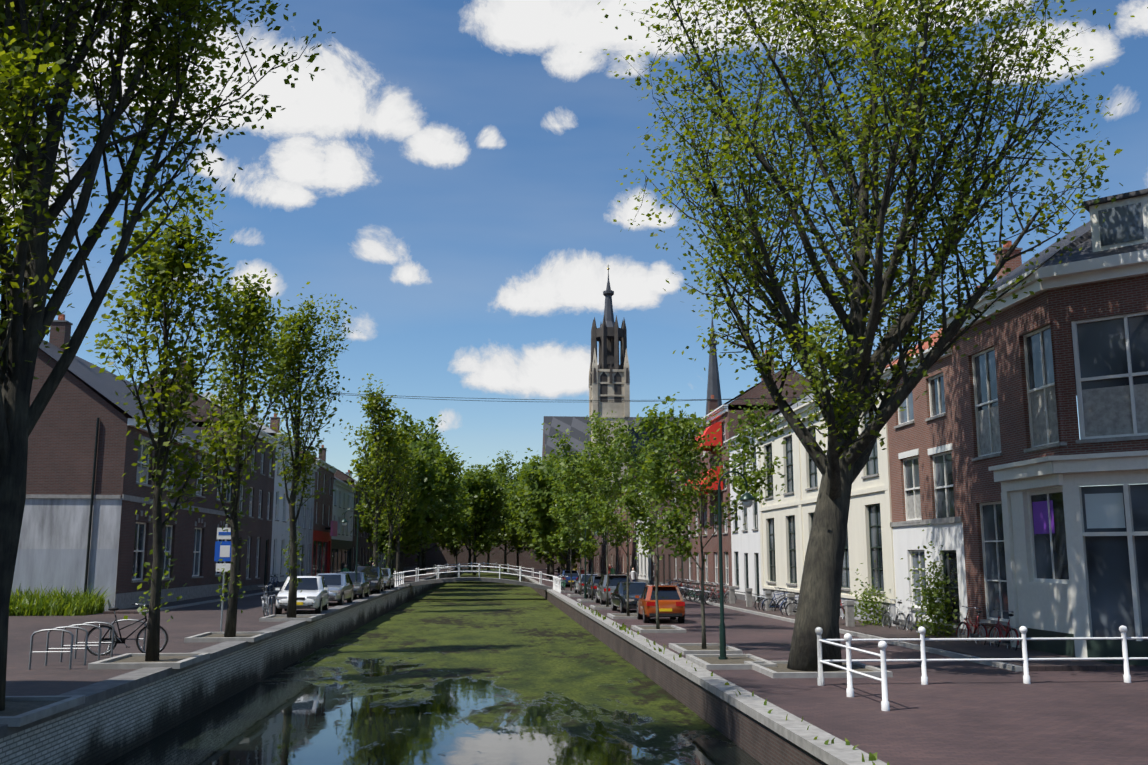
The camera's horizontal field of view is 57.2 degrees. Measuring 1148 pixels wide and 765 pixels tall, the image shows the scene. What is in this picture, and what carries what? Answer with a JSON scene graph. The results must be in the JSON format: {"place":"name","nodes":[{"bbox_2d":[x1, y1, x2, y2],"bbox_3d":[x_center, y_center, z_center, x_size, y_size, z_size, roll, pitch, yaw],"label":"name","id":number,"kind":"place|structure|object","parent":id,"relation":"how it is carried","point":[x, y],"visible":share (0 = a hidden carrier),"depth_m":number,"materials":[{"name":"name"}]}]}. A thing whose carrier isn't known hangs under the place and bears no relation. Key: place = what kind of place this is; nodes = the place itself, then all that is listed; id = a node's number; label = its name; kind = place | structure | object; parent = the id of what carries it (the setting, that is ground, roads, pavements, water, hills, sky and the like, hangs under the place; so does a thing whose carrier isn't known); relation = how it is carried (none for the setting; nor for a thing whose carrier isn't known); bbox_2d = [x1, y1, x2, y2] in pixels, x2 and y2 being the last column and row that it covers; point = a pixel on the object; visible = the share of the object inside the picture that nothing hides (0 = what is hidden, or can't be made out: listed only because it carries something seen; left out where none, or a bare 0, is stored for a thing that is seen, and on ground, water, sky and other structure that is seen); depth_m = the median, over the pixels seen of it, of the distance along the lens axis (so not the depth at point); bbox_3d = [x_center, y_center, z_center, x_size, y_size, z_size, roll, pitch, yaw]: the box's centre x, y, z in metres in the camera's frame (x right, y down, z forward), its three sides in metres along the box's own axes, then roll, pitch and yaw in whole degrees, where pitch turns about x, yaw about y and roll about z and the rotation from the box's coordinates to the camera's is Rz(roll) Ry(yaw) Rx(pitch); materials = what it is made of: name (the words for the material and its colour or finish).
{"place":"outdoors","nodes":[
{"label":"outdoors","id":0,"kind":"place"},
{"bbox_2d":[9,582,112,615],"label":"weedy grass","id":1,"kind":"structure","parent":0,"point":[38,604],"depth_m":41.92,"materials":[{"name":"green plant"}]},
{"bbox_2d":[0,314,234,610],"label":"brick house","id":2,"kind":"structure","parent":0,"point":[83,525],"depth_m":44.91,"materials":[{"name":"brick"}]},
{"bbox_2d":[160,381,799,401],"bbox_3d":[-4.132,0.544,50.522,30.707,0.732,0.024,1,-9,-6],"label":"overhead cable","id":3,"kind":"object","parent":2,"relation":"attached to","point":[538,399],"visible":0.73,"depth_m":50.64,"materials":[{"name":"black metal"}]},
{"bbox_2d":[122,358,280,591],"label":"brick house","id":4,"kind":"structure","parent":0,"point":[255,549],"depth_m":69.80,"materials":[{"name":"brick"}]},
{"bbox_2d":[5,567,453,695],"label":"quay pavement","id":5,"kind":"structure","parent":0,"point":[55,676],"depth_m":30.12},
{"bbox_2d":[28,619,145,669],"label":"bike racks","id":6,"kind":"object","parent":5,"relation":"on","point":[71,648],"visible":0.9,"depth_m":23.09,"materials":[{"name":"silver metal"}]},
{"bbox_2d":[84,603,168,655],"bbox_3d":[-10.552,5.844,24.878,1.859,1.199,0.579,2,-14,-12],"label":"bicycle","id":7,"kind":"object","parent":5,"relation":"on","point":[118,640],"visible":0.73,"depth_m":24.83,"materials":[{"name":"black"}]},
{"bbox_2d":[85,167,271,660],"bbox_3d":[-9.112,0.547,23.169,3.579,11.038,3.386,-7,-12,37],"label":"tree trunk","id":8,"kind":"object","parent":5,"relation":"on","point":[170,268],"visible":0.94,"depth_m":23.31,"materials":[{"name":"green plant"}]},
{"bbox_2d":[214,524,230,630],"bbox_3d":[-10.932,6.079,32.854,0.620,3.300,0.080,1,-9,-4],"label":"parking sign","id":9,"kind":"object","parent":5,"relation":"on","point":[223,550],"visible":0.81,"depth_m":32.94,"materials":[{"name":"blue metal"}]},
{"bbox_2d":[183,263,308,636],"bbox_3d":[-9.487,1.801,30.397,3.342,10.928,3.699,1,-9,-4],"label":"tree trunk","id":10,"kind":"object","parent":5,"relation":"on","point":[251,319],"visible":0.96,"depth_m":30.44,"materials":[{"name":"green plant"}]},
{"bbox_2d":[257,585,269,616],"bbox_3d":[-12.056,8.539,41.142,0.579,1.199,1.859,-5,-8,-10],"label":"bicycle","id":11,"kind":"object","parent":5,"relation":"on","point":[264,601],"visible":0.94,"depth_m":40.82,"materials":[{"name":"grey metal"}]},
{"bbox_2d":[267,594,275,615],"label":"bike racks","id":12,"kind":"object","parent":5,"relation":"on","point":[271,607],"visible":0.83,"depth_m":40.96,"materials":[{"name":"silver metal"}]},
{"bbox_2d":[274,576,328,613],"bbox_3d":[-11.227,8.778,43.617,2.100,1.480,4.295,1,-9,-7],"label":"white hatchback car","id":13,"kind":"object","parent":5,"relation":"on","point":[314,594],"visible":0.83,"depth_m":42.46,"materials":[{"name":"white paint"}]},
{"bbox_2d":[270,413,337,575],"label":"house","id":14,"kind":"structure","parent":5,"relation":"on","point":[324,527],"depth_m":98.00,"materials":[{"name":"brick"}]},
{"bbox_2d":[316,573,353,604],"bbox_3d":[-11.870,10.015,51.088,2.100,1.480,4.295,0,-9,-2],"label":"silver car","id":15,"kind":"object","parent":5,"relation":"on","point":[340,587],"visible":0.46,"depth_m":50.71,"materials":[{"name":"grey paint"}]},
{"bbox_2d":[341,508,358,598],"bbox_3d":[-12.438,9.448,58.251,1.094,4.949,0.440,1,-9,-4],"label":"lamp post","id":16,"kind":"object","parent":5,"relation":"on","point":[344,521],"visible":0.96,"depth_m":58.35,"materials":[{"name":"green"}]},
{"bbox_2d":[338,572,369,598],"bbox_3d":[-12.462,11.267,58.561,2.110,1.450,4.695,1,-9,-4],"label":"grey car","id":17,"kind":"object","parent":5,"relation":"on","point":[361,583],"visible":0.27,"depth_m":58.06,"materials":[{"name":"grey paint"}]},
{"bbox_2d":[354,566,383,593],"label":"black car","id":18,"kind":"object","parent":5,"relation":"on","point":[374,576],"visible":0.48,"depth_m":66.19,"materials":[{"name":"black paint"}]},
{"bbox_2d":[381,568,394,589],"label":"blue car","id":19,"kind":"object","parent":5,"relation":"on","point":[389,579],"visible":0.4,"depth_m":73.83,"materials":[{"name":"grey paint"}]},
{"bbox_2d":[342,441,447,572],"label":"tree","id":20,"kind":"object","parent":5,"relation":"on","point":[428,481],"visible":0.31,"depth_m":97.52,"materials":[{"name":"green plant"}]},
{"bbox_2d":[359,407,450,578],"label":"tree","id":21,"kind":"object","parent":5,"relation":"on","point":[428,519],"visible":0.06,"depth_m":110.97,"materials":[{"name":"green plant"}]},
{"bbox_2d":[403,547,417,568],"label":"house","id":22,"kind":"structure","parent":5,"relation":"on","point":[410,562],"depth_m":203.14,"materials":[{"name":"stone"}]},
{"bbox_2d":[398,414,472,575],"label":"tree","id":23,"kind":"object","parent":5,"relation":"on","point":[452,465],"visible":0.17,"depth_m":125.53,"materials":[{"name":"green plant"}]},
{"bbox_2d":[403,442,471,573],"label":"tree","id":24,"kind":"object","parent":5,"relation":"on","point":[451,531],"visible":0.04,"depth_m":141.40,"materials":[{"name":"green plant"}]},
{"bbox_2d":[201,382,294,586],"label":"white house","id":25,"kind":"structure","parent":0,"point":[280,534],"depth_m":77.90,"materials":[{"name":"paint"}]},
{"bbox_2d":[246,407,319,575],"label":"grey house","id":26,"kind":"structure","parent":0,"point":[304,523],"depth_m":89.00,"materials":[{"name":"paint"}]},
{"bbox_2d":[310,445,373,571],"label":"house","id":27,"kind":"structure","parent":0,"point":[365,554],"depth_m":124.43,"materials":[{"name":"stone"}]},
{"bbox_2d":[330,476,355,572],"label":"house","id":28,"kind":"structure","parent":0,"point":[341,541],"depth_m":110.85,"materials":[{"name":"paint"}]},
{"bbox_2d":[342,470,392,567],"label":"house","id":29,"kind":"structure","parent":0,"point":[381,564],"depth_m":150.79,"materials":[{"name":"brick"}]},
{"bbox_2d":[106,569,761,764],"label":"canal water","id":30,"kind":"structure","parent":0,"point":[469,673],"depth_m":25.49,"materials":[{"name":"green liquid"}]},
{"bbox_2d":[0,0,1147,486],"label":"sky","id":31,"kind":"structure","parent":0,"point":[449,173],"materials":[{"name":"blue"}]},
{"bbox_2d":[586,462,635,575],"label":"house","id":32,"kind":"structure","parent":0,"point":[599,564],"depth_m":147.37,"materials":[{"name":"brick"}]},
{"bbox_2d":[605,500,617,573],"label":"house","id":33,"kind":"structure","parent":0,"point":[613,556],"depth_m":130.85,"materials":[{"name":"brick"}]},
{"bbox_2d":[634,482,650,583],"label":"house","id":34,"kind":"structure","parent":0,"point":[643,565],"depth_m":104.91,"materials":[{"name":"paint"}]},
{"bbox_2d":[618,443,670,581],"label":"house","id":35,"kind":"structure","parent":0,"point":[622,562],"depth_m":117.87,"materials":[{"name":"brick"}]},
{"bbox_2d":[671,470,692,586],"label":"house","id":36,"kind":"structure","parent":0,"point":[679,563],"depth_m":83.63,"materials":[{"name":"red brick"}]},
{"bbox_2d":[650,395,717,584],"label":"house","id":37,"kind":"structure","parent":0,"point":[665,571],"depth_m":92.41,"materials":[{"name":"brick"}]},
{"bbox_2d":[683,350,810,597],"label":"building","id":38,"kind":"structure","parent":0,"point":[711,563],"depth_m":69.44,"materials":[{"name":"brick"}]},
{"bbox_2d":[723,359,835,602],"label":"house","id":39,"kind":"structure","parent":0,"point":[746,556],"depth_m":62.74,"materials":[{"name":"paint"}]},
{"bbox_2d":[517,569,1147,764],"bbox_3d":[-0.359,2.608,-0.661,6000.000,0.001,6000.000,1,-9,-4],"label":"ground","id":40,"kind":"structure","parent":0,"point":[961,713],"depth_m":19.48,"materials":[{"name":"red brick"}]},
{"bbox_2d":[0,567,466,764],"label":"quay wall","id":41,"kind":"structure","parent":40,"relation":"on","point":[110,720],"depth_m":21.43,"materials":[{"name":"stone"}]},
{"bbox_2d":[393,571,404,586],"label":"quay rail","id":42,"kind":"object","parent":41,"relation":"on","point":[398,576],"visible":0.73,"depth_m":80.88,"materials":[{"name":"white paint"}]},
{"bbox_2d":[0,584,892,726],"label":"tree pit kerbs","id":43,"kind":"object","parent":40,"relation":"on","point":[18,711],"visible":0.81,"depth_m":24.57,"materials":[{"name":"concrete"}]},
{"bbox_2d":[0,0,335,710],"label":"tree trunk","id":44,"kind":"object","parent":43,"relation":"on","point":[27,317],"visible":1,"depth_m":16.85,"materials":[{"name":"green plant"}]},
{"bbox_2d":[251,282,356,617],"bbox_3d":[-10.453,2.412,39.063,3.965,12.532,4.712,-2,-10,12],"label":"tree trunk","id":45,"kind":"object","parent":43,"relation":"on","point":[299,344],"visible":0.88,"depth_m":39.39,"materials":[{"name":"green plant"}]},
{"bbox_2d":[123,433,394,621],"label":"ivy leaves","id":46,"kind":"object","parent":45,"relation":"attached to","point":[166,572],"visible":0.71,"depth_m":29.69,"materials":[{"name":"green plant"}]},
{"bbox_2d":[341,373,420,591],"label":"tree trunk","id":47,"kind":"object","parent":43,"relation":"on","point":[372,408],"visible":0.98,"depth_m":68.15,"materials":[{"name":"green plant"}]},
{"bbox_2d":[369,420,425,587],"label":"tree","id":48,"kind":"object","parent":43,"relation":"on","point":[389,499],"visible":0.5,"depth_m":76.09,"materials":[{"name":"green plant"}]},
{"bbox_2d":[374,441,426,584],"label":"tree","id":49,"kind":"object","parent":43,"relation":"on","point":[397,533],"visible":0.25,"depth_m":83.71,"materials":[{"name":"green plant"}]},
{"bbox_2d":[545,458,597,590],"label":"tree","id":50,"kind":"object","parent":43,"relation":"on","point":[554,539],"visible":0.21,"depth_m":81.17,"materials":[{"name":"green plant"}]},
{"bbox_2d":[548,451,604,594],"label":"tree","id":51,"kind":"object","parent":43,"relation":"on","point":[559,491],"visible":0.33,"depth_m":72.77,"materials":[{"name":"green plant"}]},
{"bbox_2d":[545,455,616,599],"bbox_3d":[0.522,8.593,64.091,5.162,9.313,3.649,-2,-10,12],"label":"tree","id":52,"kind":"object","parent":43,"relation":"on","point":[587,549],"visible":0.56,"depth_m":64.03,"materials":[{"name":"green plant"}]},
{"bbox_2d":[541,410,639,606],"bbox_3d":[1.619,6.491,56.220,4.724,10.884,5.348,-9,-13,42],"label":"tree","id":53,"kind":"object","parent":43,"relation":"on","point":[589,507],"visible":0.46,"depth_m":55.85,"materials":[{"name":"green plant"}]},
{"bbox_2d":[570,411,673,615],"bbox_3d":[2.316,5.907,47.570,4.881,9.212,5.731,1,-9,-4],"label":"tree","id":54,"kind":"object","parent":43,"relation":"on","point":[612,517],"visible":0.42,"depth_m":47.88,"materials":[{"name":"plant"}]},
{"bbox_2d":[608,410,725,628],"bbox_3d":[3.463,5.167,39.313,4.354,7.974,3.947,1,-9,-4],"label":"tree","id":55,"kind":"object","parent":43,"relation":"on","point":[630,501],"visible":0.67,"depth_m":39.39,"materials":[{"name":"plant"}]},
{"bbox_2d":[628,383,791,648],"bbox_3d":[4.167,3.766,30.595,4.937,7.888,4.684,1,-9,-4],"label":"tree","id":56,"kind":"object","parent":43,"relation":"on","point":[669,434],"visible":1,"depth_m":30.97,"materials":[{"name":"plant"}]},
{"bbox_2d":[438,526,473,570],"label":"tree trunk","id":57,"kind":"object","parent":40,"relation":"on","point":[453,550],"visible":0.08,"depth_m":196.36,"materials":[{"name":"green plant"}]},
{"bbox_2d":[394,564,562,589],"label":"foot bridge","id":58,"kind":"structure","parent":40,"relation":"on","point":[480,579],"depth_m":86.83,"materials":[{"name":"white paint"}]},
{"bbox_2d":[450,464,512,574],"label":"tree","id":59,"kind":"object","parent":40,"relation":"on","point":[486,507],"visible":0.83,"depth_m":156.14,"materials":[{"name":"green plant"}]},
{"bbox_2d":[433,562,533,576],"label":"foot bridge","id":60,"kind":"structure","parent":40,"relation":"on","point":[483,563],"depth_m":144.68,"materials":[{"name":"white paint"}]},
{"bbox_2d":[452,469,516,573],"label":"tree trunk","id":61,"kind":"object","parent":40,"relation":"on","point":[499,523],"visible":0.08,"depth_m":173.06,"materials":[{"name":"green plant"}]},
{"bbox_2d":[462,456,510,569],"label":"tree trunk","id":62,"kind":"object","parent":40,"relation":"on","point":[488,554],"visible":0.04,"depth_m":211.26,"materials":[{"name":"green plant"}]},
{"bbox_2d":[426,540,560,568],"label":"end houses","id":63,"kind":"structure","parent":40,"relation":"on","point":[439,557],"depth_m":234.74,"materials":[{"name":"brown brick"}]},
{"bbox_2d":[481,451,526,571],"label":"tree","id":64,"kind":"object","parent":40,"relation":"on","point":[511,531],"visible":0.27,"depth_m":186.66,"materials":[{"name":"green plant"}]},
{"bbox_2d":[506,471,531,568],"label":"tree trunk","id":65,"kind":"object","parent":40,"relation":"on","point":[519,549],"visible":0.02,"depth_m":217.13,"materials":[{"name":"green plant"}]},
{"bbox_2d":[497,446,552,576],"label":"tree","id":66,"kind":"object","parent":40,"relation":"on","point":[513,501],"visible":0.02,"depth_m":138.06,"materials":[{"name":"green plant"}]},
{"bbox_2d":[506,449,564,553],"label":"tree","id":67,"kind":"object","parent":40,"relation":"on","point":[513,492],"visible":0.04,"depth_m":155.44,"materials":[{"name":"green plant"}]},
{"bbox_2d":[509,453,575,579],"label":"tree","id":68,"kind":"object","parent":40,"relation":"on","point":[524,518],"visible":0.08,"depth_m":123.24,"materials":[{"name":"green plant"}]},
{"bbox_2d":[502,450,610,585],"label":"tree","id":69,"kind":"object","parent":40,"relation":"on","point":[537,484],"visible":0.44,"depth_m":95.27,"materials":[{"name":"green plant"}]},
{"bbox_2d":[553,576,560,592],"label":"quay rail","id":70,"kind":"object","parent":40,"relation":"on","point":[557,584],"visible":0.98,"depth_m":81.89,"materials":[{"name":"white paint"}]},
{"bbox_2d":[518,452,603,574],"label":"tree","id":71,"kind":"object","parent":40,"relation":"on","point":[534,532],"visible":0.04,"depth_m":109.33,"materials":[{"name":"green plant"}]},
{"bbox_2d":[557,570,578,584],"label":"car","id":72,"kind":"object","parent":40,"relation":"on","point":[575,574],"visible":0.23,"depth_m":93.10,"materials":[{"name":"blue paint"}]},
{"bbox_2d":[565,557,584,572],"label":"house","id":73,"kind":"structure","parent":40,"relation":"on","point":[582,564],"depth_m":178.40,"materials":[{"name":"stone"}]},
{"bbox_2d":[573,574,598,593],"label":"white car","id":74,"kind":"object","parent":40,"relation":"on","point":[577,587],"visible":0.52,"depth_m":75.44,"materials":[{"name":"grey paint"}]},
{"bbox_2d":[584,526,597,598],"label":"lamp post","id":75,"kind":"object","parent":40,"relation":"on","point":[585,587],"visible":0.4,"depth_m":67.86,"materials":[{"name":"green"}]},
{"bbox_2d":[583,576,600,598],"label":"grey car","id":76,"kind":"object","parent":40,"relation":"on","point":[596,579],"visible":0.29,"depth_m":66.73,"materials":[{"name":"grey paint"}]},
{"bbox_2d":[594,574,632,604],"bbox_3d":[2.322,11.874,60.542,2.190,1.700,4.695,1,-9,-4],"label":"silver suv","id":77,"kind":"object","parent":40,"relation":"on","point":[600,590],"visible":0.44,"depth_m":58.72,"materials":[{"name":"grey paint"}]},
{"bbox_2d":[103,567,1123,671],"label":"sidewalk","id":78,"kind":"structure","parent":40,"relation":"on","point":[968,649],"depth_m":31.53,"materials":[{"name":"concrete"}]},
{"bbox_2d":[611,582,647,612],"bbox_3d":[2.966,10.548,51.769,2.110,1.450,4.695,1,-9,-6],"label":"black car","id":79,"kind":"object","parent":40,"relation":"on","point":[619,597],"visible":0.48,"depth_m":51.23,"materials":[{"name":"black paint"}]},
{"bbox_2d":[542,264,721,485],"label":"church","id":80,"kind":"structure","parent":40,"relation":"on","point":[609,377],"depth_m":254.49,"materials":[{"name":"stone"}]},
{"bbox_2d":[635,585,684,622],"bbox_3d":[3.635,9.326,44.598,1.980,1.520,3.945,0,-9,-2],"label":"orange car","id":81,"kind":"object","parent":40,"relation":"on","point":[671,603],"visible":0.98,"depth_m":42.90,"materials":[{"name":"orange paint"}]},
{"bbox_2d":[704,584,736,604],"bbox_3d":[8.207,11.889,58.947,1.859,1.200,0.579,1,-7,-7],"label":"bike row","id":82,"kind":"object","parent":40,"relation":"on","point":[716,598],"visible":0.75,"depth_m":58.89,"materials":[{"name":"grey metal"}]},
{"bbox_2d":[718,471,754,659],"bbox_3d":[4.288,4.797,27.711,1.094,4.949,0.440,1,-9,-4],"label":"lamp post","id":83,"kind":"object","parent":40,"relation":"on","point":[746,498],"visible":0.94,"depth_m":27.67,"materials":[{"name":"green"}]},
{"bbox_2d":[754,587,785,608],"bbox_3d":[9.825,10.727,51.915,1.859,1.199,0.579,-1,-3,5],"label":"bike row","id":84,"kind":"object","parent":40,"relation":"on","point":[760,597],"visible":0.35,"depth_m":51.94,"materials":[{"name":"grey metal"}]},
{"bbox_2d":[758,589,786,609],"bbox_3d":[9.887,10.616,51.258,1.859,1.200,0.579,-1,-6,5],"label":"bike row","id":85,"kind":"object","parent":40,"relation":"on","point":[774,599],"visible":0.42,"depth_m":51.25,"materials":[{"name":"black metal"}]},
{"bbox_2d":[762,588,797,610],"bbox_3d":[9.910,10.504,50.589,1.859,1.200,0.579,2,-9,-9],"label":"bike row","id":86,"kind":"object","parent":40,"relation":"on","point":[775,606],"visible":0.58,"depth_m":50.52,"materials":[{"name":"black metal"}]},
{"bbox_2d":[729,586,854,626],"bbox_3d":[9.556,10.285,48.955,0.300,1.060,19.800,1,-9,-4],"label":"stone post rail","id":87,"kind":"object","parent":40,"relation":"on","point":[849,613],"visible":0.69,"depth_m":47.01,"materials":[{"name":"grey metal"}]},
{"bbox_2d":[785,593,798,615],"bbox_3d":[10.246,9.843,46.592,1.859,1.200,0.579,1,-12,-4],"label":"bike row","id":88,"kind":"object","parent":40,"relation":"on","point":[794,609],"visible":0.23,"depth_m":46.53,"materials":[{"name":"grey metal"}]},
{"bbox_2d":[815,627,889,710],"bbox_3d":[5.363,5.503,20.512,0.170,1.205,3.862,1,-9,-4],"label":"white railing","id":89,"kind":"object","parent":40,"relation":"on","point":[885,704],"visible":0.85,"depth_m":20.41,"materials":[{"name":"white metal"}]},
{"bbox_2d":[597,0,1147,671],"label":"tree","id":90,"kind":"object","parent":40,"relation":"on","point":[855,366],"visible":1,"depth_m":26.06,"materials":[{"name":"green plant"}]},
{"bbox_2d":[881,598,905,629],"bbox_3d":[11.640,8.470,38.267,0.579,1.199,1.859,10,-11,-8],"label":"bicycle","id":91,"kind":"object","parent":40,"relation":"on","point":[896,622],"depth_m":38.09,"materials":[{"name":"grey metal"}]},
{"bbox_2d":[844,523,956,637],"bbox_3d":[11.639,6.969,38.140,1.768,4.167,8.713,1,-9,-4],"label":"shrub","id":92,"kind":"object","parent":40,"relation":"on","point":[934,608],"visible":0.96,"depth_m":35.05,"materials":[{"name":"green plant"}]},
{"bbox_2d":[906,600,923,632],"bbox_3d":[11.810,8.173,36.487,0.579,1.199,1.859,6,-9,2],"label":"bicycle","id":93,"kind":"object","parent":40,"relation":"on","point":[910,614],"depth_m":36.66,"materials":[{"name":"grey metal"}]},
{"bbox_2d":[956,606,987,644],"bbox_3d":[12.090,7.427,31.964,0.579,1.200,1.859,9,-10,-5],"label":"bicycle","id":94,"kind":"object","parent":40,"relation":"on","point":[973,635],"depth_m":31.76,"materials":[{"name":"red"}]},
{"bbox_2d":[822,625,1147,684],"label":"white railing","id":95,"kind":"object","parent":40,"relation":"on","point":[1025,659],"visible":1,"depth_m":22.62,"materials":[{"name":"metal"}]},
{"bbox_2d":[988,609,1019,649],"bbox_3d":[12.287,7.117,30.093,0.579,1.199,1.859,8,-10,-1],"label":"bicycle","id":96,"kind":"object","parent":40,"relation":"on","point":[1008,630],"depth_m":29.89,"materials":[{"name":"red"}]},
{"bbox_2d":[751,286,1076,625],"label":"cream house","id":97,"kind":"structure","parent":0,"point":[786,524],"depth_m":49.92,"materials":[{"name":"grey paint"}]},
{"bbox_2d":[881,240,1147,637],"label":"narrow house","id":98,"kind":"structure","parent":0,"point":[924,463],"depth_m":36.73,"materials":[{"name":"brick"}]},
{"bbox_2d":[941,188,1147,665],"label":"corner house","id":99,"kind":"structure","parent":0,"point":[1053,548],"depth_m":28.36,"materials":[{"name":"brown brick"}]},
{"label":"canal bed","id":100,"kind":"object","parent":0,"visible":0},
{"bbox_2d":[507,569,886,764],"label":"quay wall","id":101,"kind":"structure","parent":100,"relation":"on","point":[745,721],"depth_m":21.19,"materials":[{"name":"brick"}]},
{"bbox_2d":[578,602,889,764],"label":"quay weeds","id":102,"kind":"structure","parent":101,"relation":"on","point":[872,757],"depth_m":20.56,"materials":[{"name":"green plant"}]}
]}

